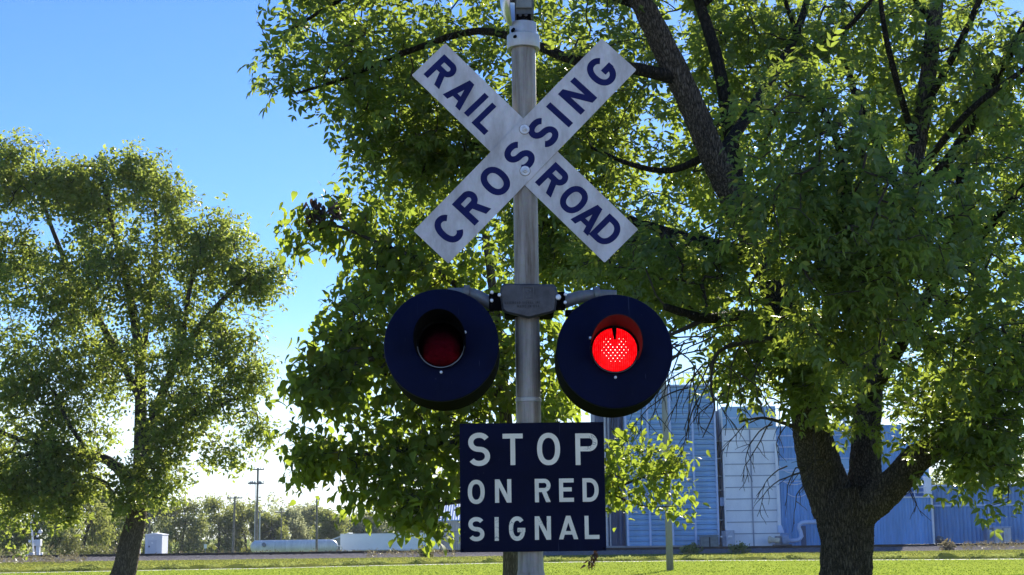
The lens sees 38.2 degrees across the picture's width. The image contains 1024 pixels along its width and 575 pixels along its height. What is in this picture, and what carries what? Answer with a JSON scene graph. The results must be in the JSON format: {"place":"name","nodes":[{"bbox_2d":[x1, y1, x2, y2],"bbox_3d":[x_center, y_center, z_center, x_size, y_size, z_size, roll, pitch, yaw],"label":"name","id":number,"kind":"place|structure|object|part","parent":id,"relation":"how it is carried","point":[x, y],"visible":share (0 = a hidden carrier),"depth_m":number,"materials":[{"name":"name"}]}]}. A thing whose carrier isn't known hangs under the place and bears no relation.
{"place":"outdoors","nodes":[
{"label":"outdoors","id":0,"kind":"place"},
{"bbox_2d":[258,510,262,539],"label":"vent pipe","id":1,"kind":"object","parent":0,"point":[259,521],"visible":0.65,"depth_m":233.20,"materials":[{"name":"metal"}]},
{"bbox_2d":[331,533,352,550],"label":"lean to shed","id":2,"kind":"object","parent":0,"point":[337,539],"visible":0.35,"depth_m":211.88,"materials":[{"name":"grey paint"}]},
{"bbox_2d":[0,558,1023,574],"bbox_3d":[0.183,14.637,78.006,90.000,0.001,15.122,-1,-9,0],"label":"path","id":3,"kind":"structure","parent":0,"point":[474,563],"depth_m":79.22,"materials":[{"name":"green plant"}]},
{"bbox_2d":[0,539,1023,574],"bbox_3d":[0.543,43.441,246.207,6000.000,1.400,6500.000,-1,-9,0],"label":"ground","id":4,"kind":"structure","parent":0,"point":[545,569],"depth_m":67.69,"materials":[{"name":"green plant"}]},
{"bbox_2d":[25,515,42,554],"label":"crossing gate","id":5,"kind":"structure","parent":4,"relation":"on","point":[37,544],"depth_m":119.37,"materials":[{"name":"white metal"}]},
{"bbox_2d":[0,472,79,554],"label":"tree","id":6,"kind":"object","parent":4,"relation":"on","point":[55,540],"visible":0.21,"depth_m":161.52,"materials":[{"name":"green plant"}]},
{"bbox_2d":[56,528,83,554],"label":"shrub","id":7,"kind":"object","parent":4,"relation":"on","point":[69,543],"visible":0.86,"depth_m":137.61,"materials":[{"name":"green plant"}]},
{"bbox_2d":[48,478,117,554],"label":"tree","id":8,"kind":"object","parent":4,"relation":"on","point":[99,527],"visible":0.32,"depth_m":169.14,"materials":[{"name":"green plant"}]},
{"bbox_2d":[78,542,113,553],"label":"shrub","id":9,"kind":"object","parent":4,"relation":"on","point":[102,549],"visible":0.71,"depth_m":135.62,"materials":[{"name":"green plant"}]},
{"bbox_2d":[92,493,144,553],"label":"tree","id":10,"kind":"object","parent":4,"relation":"on","point":[118,531],"visible":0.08,"depth_m":186.83,"materials":[{"name":"green plant"}]},
{"bbox_2d":[148,501,149,533],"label":"utility pole","id":11,"kind":"object","parent":4,"relation":"on","point":[149,524],"visible":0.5,"depth_m":197.48,"materials":[{"name":"grey wood"}]},
{"bbox_2d":[0,126,301,574],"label":"elm tree","id":12,"kind":"object","parent":4,"relation":"on","point":[78,191],"visible":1,"depth_m":54.00,"materials":[{"name":"green plant"}]},
{"bbox_2d":[141,501,176,553],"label":"tree","id":13,"kind":"object","parent":4,"relation":"on","point":[160,526],"visible":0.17,"depth_m":236.44,"materials":[{"name":"green plant"}]},
{"bbox_2d":[157,495,212,552],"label":"tree","id":14,"kind":"object","parent":4,"relation":"on","point":[184,523],"visible":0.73,"depth_m":241.69,"materials":[{"name":"green plant"}]},
{"bbox_2d":[0,492,389,553],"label":"distant wood","id":15,"kind":"object","parent":4,"relation":"on","point":[253,501],"visible":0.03,"depth_m":355.62,"materials":[{"name":"green plant"}]},
{"bbox_2d":[189,492,247,552],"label":"tree","id":16,"kind":"object","parent":4,"relation":"on","point":[223,521],"visible":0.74,"depth_m":248.02,"materials":[{"name":"green plant"}]},
{"bbox_2d":[227,496,242,552],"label":"utility pole","id":17,"kind":"object","parent":4,"relation":"on","point":[233,529],"visible":0.95,"depth_m":227.17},
{"bbox_2d":[224,499,266,552],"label":"tree","id":18,"kind":"object","parent":4,"relation":"on","point":[248,516],"visible":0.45,"depth_m":252.25,"materials":[{"name":"green plant"}]},
{"bbox_2d":[254,484,255,540],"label":"utility pole","id":19,"kind":"object","parent":4,"relation":"on","point":[254,518],"visible":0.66,"depth_m":235.16,"materials":[{"name":"metal"}]},
{"bbox_2d":[248,467,263,539],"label":"utility pole","id":20,"kind":"object","parent":4,"relation":"on","point":[257,495],"visible":0.92,"depth_m":229.73,"materials":[{"name":"grey wood"}]},
{"bbox_2d":[248,511,295,540],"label":"tree","id":21,"kind":"object","parent":4,"relation":"on","point":[273,522],"visible":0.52,"depth_m":250.57,"materials":[{"name":"green plant"}]},
{"bbox_2d":[275,510,283,539],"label":"utility pole","id":22,"kind":"object","parent":4,"relation":"on","point":[281,512],"visible":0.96,"depth_m":242.05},
{"bbox_2d":[273,505,312,539],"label":"tree","id":23,"kind":"object","parent":4,"relation":"on","point":[296,530],"visible":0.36,"depth_m":257.58,"materials":[{"name":"green plant"}]},
{"bbox_2d":[250,539,342,551],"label":"storage tank","id":24,"kind":"object","parent":4,"relation":"on","point":[291,545],"visible":0.8,"depth_m":186.51,"materials":[{"name":"white metal"}]},
{"bbox_2d":[287,500,327,538],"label":"tree","id":25,"kind":"object","parent":4,"relation":"on","point":[307,513],"visible":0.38,"depth_m":270.40,"materials":[{"name":"green plant"}]},
{"bbox_2d":[315,499,317,551],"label":"utility pole","id":26,"kind":"object","parent":4,"relation":"on","point":[316,544],"visible":0.66,"depth_m":183.54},
{"bbox_2d":[306,507,355,550],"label":"tree","id":27,"kind":"object","parent":4,"relation":"on","point":[326,528],"visible":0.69,"depth_m":251.72,"materials":[{"name":"green plant"}]},
{"bbox_2d":[343,509,387,550],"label":"tree","id":28,"kind":"object","parent":4,"relation":"on","point":[358,528],"visible":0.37,"depth_m":259.70,"materials":[{"name":"green plant"}]},
{"bbox_2d":[340,533,439,550],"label":"box trailer","id":29,"kind":"object","parent":4,"relation":"on","point":[374,541],"visible":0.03,"depth_m":192.21,"materials":[{"name":"grey paint"}]},
{"bbox_2d":[378,502,423,550],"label":"tree","id":30,"kind":"object","parent":4,"relation":"on","point":[385,525],"visible":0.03,"depth_m":264.95,"materials":[{"name":"green plant"}]},
{"bbox_2d":[417,543,435,556],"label":"shrub","id":31,"kind":"object","parent":4,"relation":"on","point":[421,554],"visible":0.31,"depth_m":110.13,"materials":[{"name":"green plant"}]},
{"bbox_2d":[438,504,459,549],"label":"metal shed","id":32,"kind":"structure","parent":4,"relation":"on","point":[454,522],"depth_m":202.26,"materials":[{"name":"white metal"}]},
{"bbox_2d":[262,172,711,574],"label":"catalpa tree","id":33,"kind":"object","parent":4,"relation":"on","point":[337,383],"visible":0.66,"depth_m":26.77,"materials":[{"name":"green plant"}]},
{"bbox_2d":[0,549,1023,572],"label":"verge","id":34,"kind":"structure","parent":4,"relation":"on","point":[943,554],"depth_m":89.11,"materials":[{"name":"green plant"}]},
{"bbox_2d":[0,540,1023,563],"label":"dry weeds","id":35,"kind":"object","parent":4,"relation":"on","point":[74,557],"visible":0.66,"depth_m":108.23,"materials":[{"name":"brown plant"}]},
{"bbox_2d":[3,545,1023,561],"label":"ballast","id":36,"kind":"structure","parent":4,"relation":"on","point":[607,552],"depth_m":113.21,"materials":[{"name":"gravel"}]},
{"bbox_2d":[145,533,168,553],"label":"equipment cabinet","id":37,"kind":"object","parent":36,"relation":"on","point":[156,542],"visible":0.72,"depth_m":124.25,"materials":[{"name":"white metal"}]},
{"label":"door","id":38,"kind":"part","parent":37,"relation":"part of","materials":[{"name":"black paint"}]},
{"bbox_2d":[1,543,1023,557],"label":"railway track","id":39,"kind":"structure","parent":36,"relation":"on","point":[456,551],"depth_m":115.46,"materials":[{"name":"metal"}]},
{"bbox_2d":[699,535,721,546],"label":"transformer box","id":40,"kind":"object","parent":36,"relation":"on","point":[710,541],"visible":0.81,"depth_m":126.53,"materials":[{"name":"black paint"}]},
{"bbox_2d":[715,405,723,530],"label":"access tower","id":41,"kind":"structure","parent":36,"relation":"on","point":[721,502],"depth_m":130.46,"materials":[{"name":"black metal"}]},
{"bbox_2d":[721,530,734,545],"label":"switch cabinet","id":42,"kind":"object","parent":36,"relation":"on","point":[727,537],"visible":0.72,"depth_m":127.19,"materials":[{"name":"metal"}]},
{"bbox_2d":[716,406,779,545],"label":"panelled bin","id":43,"kind":"object","parent":36,"relation":"on","point":[744,522],"visible":0.77,"depth_m":129.06,"materials":[{"name":"white metal"}]},
{"bbox_2d":[774,443,783,532],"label":"down spout","id":44,"kind":"object","parent":43,"relation":"attached to","point":[780,528],"visible":0.91,"depth_m":128.38,"materials":[{"name":"metal"}]},
{"bbox_2d":[768,520,816,545],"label":"blower fan","id":45,"kind":"object","parent":36,"relation":"on","point":[783,539],"visible":0.94,"depth_m":126.90},
{"bbox_2d":[776,425,901,545],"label":"blue annex","id":46,"kind":"object","parent":36,"relation":"on","point":[810,531],"visible":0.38,"depth_m":129.91,"materials":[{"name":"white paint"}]},
{"bbox_2d":[801,526,806,544],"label":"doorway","id":47,"kind":"structure","parent":46,"relation":"in","point":[803,542],"depth_m":129.03,"materials":[{"name":"metal"}]},
{"bbox_2d":[874,476,934,544],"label":"pit shed","id":48,"kind":"structure","parent":36,"relation":"on","point":[896,524],"depth_m":128.13,"materials":[{"name":"blue paint"}]},
{"bbox_2d":[936,535,948,543],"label":"rock pile","id":49,"kind":"object","parent":36,"relation":"on","point":[938,538],"visible":0.38,"depth_m":127.86,"materials":[{"name":"grey stone"}]},
{"bbox_2d":[983,528,1011,542],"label":"utility box","id":50,"kind":"object","parent":36,"relation":"on","point":[1006,534],"visible":0.53,"depth_m":127.72,"materials":[{"name":"white paint"}]},
{"bbox_2d":[384,0,672,574],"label":"crossing signal","id":51,"kind":"object","parent":4,"relation":"on","point":[532,487],"visible":1,"depth_m":7.65,"materials":[{"name":"metal"}]},
{"bbox_2d":[590,414,624,545],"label":"dark tower","id":52,"kind":"structure","parent":4,"relation":"on","point":[617,522],"depth_m":130.39,"materials":[{"name":"metal"}]},
{"bbox_2d":[237,0,1023,574],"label":"ash tree","id":53,"kind":"object","parent":4,"relation":"on","point":[861,236],"visible":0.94,"depth_m":16.03,"materials":[{"name":"green plant"}]},
{"bbox_2d":[606,545,719,547],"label":"concrete slab","id":54,"kind":"structure","parent":4,"relation":"on","point":[644,546],"depth_m":127.44,"materials":[{"name":"grey concrete"}]},
{"bbox_2d":[622,372,719,545],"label":"corrugated bin","id":55,"kind":"object","parent":54,"relation":"on","point":[647,528],"visible":0.45,"depth_m":129.18,"materials":[{"name":"metal"}]},
{"bbox_2d":[661,380,673,570],"bbox_3d":[5.790,6.208,63.159,2.248,11.618,0.431,4,-11,-26],"label":"lamp pole","id":56,"kind":"object","parent":4,"relation":"on","point":[669,548],"visible":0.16,"depth_m":62.97,"materials":[{"name":"grey metal"}]},
{"bbox_2d":[678,542,703,553],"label":"shrub","id":57,"kind":"object","parent":4,"relation":"on","point":[692,548],"visible":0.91,"depth_m":110.09,"materials":[{"name":"green plant"}]},
{"bbox_2d":[727,541,750,552],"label":"shrub","id":58,"kind":"object","parent":4,"relation":"on","point":[736,548],"visible":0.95,"depth_m":110.12,"materials":[{"name":"green plant"}]},
{"bbox_2d":[937,538,956,549],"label":"shrub","id":59,"kind":"object","parent":4,"relation":"on","point":[949,545],"visible":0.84,"depth_m":110.09,"materials":[{"name":"green plant"}]},
{"bbox_2d":[921,463,995,484],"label":"tree","id":60,"kind":"object","parent":4,"relation":"on","point":[932,480],"visible":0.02,"depth_m":187.46,"materials":[{"name":"green plant"}]},
{"bbox_2d":[994,430,1023,483],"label":"tree","id":61,"kind":"object","parent":4,"relation":"on","point":[1021,473],"visible":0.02,"depth_m":192.29,"materials":[{"name":"green plant"}]},
{"bbox_2d":[0,0,1023,540],"label":"sky","id":62,"kind":"structure","parent":0,"point":[85,76],"materials":[{"name":"blue"}]},
{"bbox_2d":[902,438,928,479],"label":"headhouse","id":63,"kind":"structure","parent":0,"point":[924,474],"depth_m":139.71,"materials":[{"name":"blue metal"}]},
{"bbox_2d":[905,484,1023,543],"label":"ribbed shed","id":64,"kind":"structure","parent":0,"point":[955,524],"depth_m":129.60,"materials":[{"name":"blue metal"}]}
]}

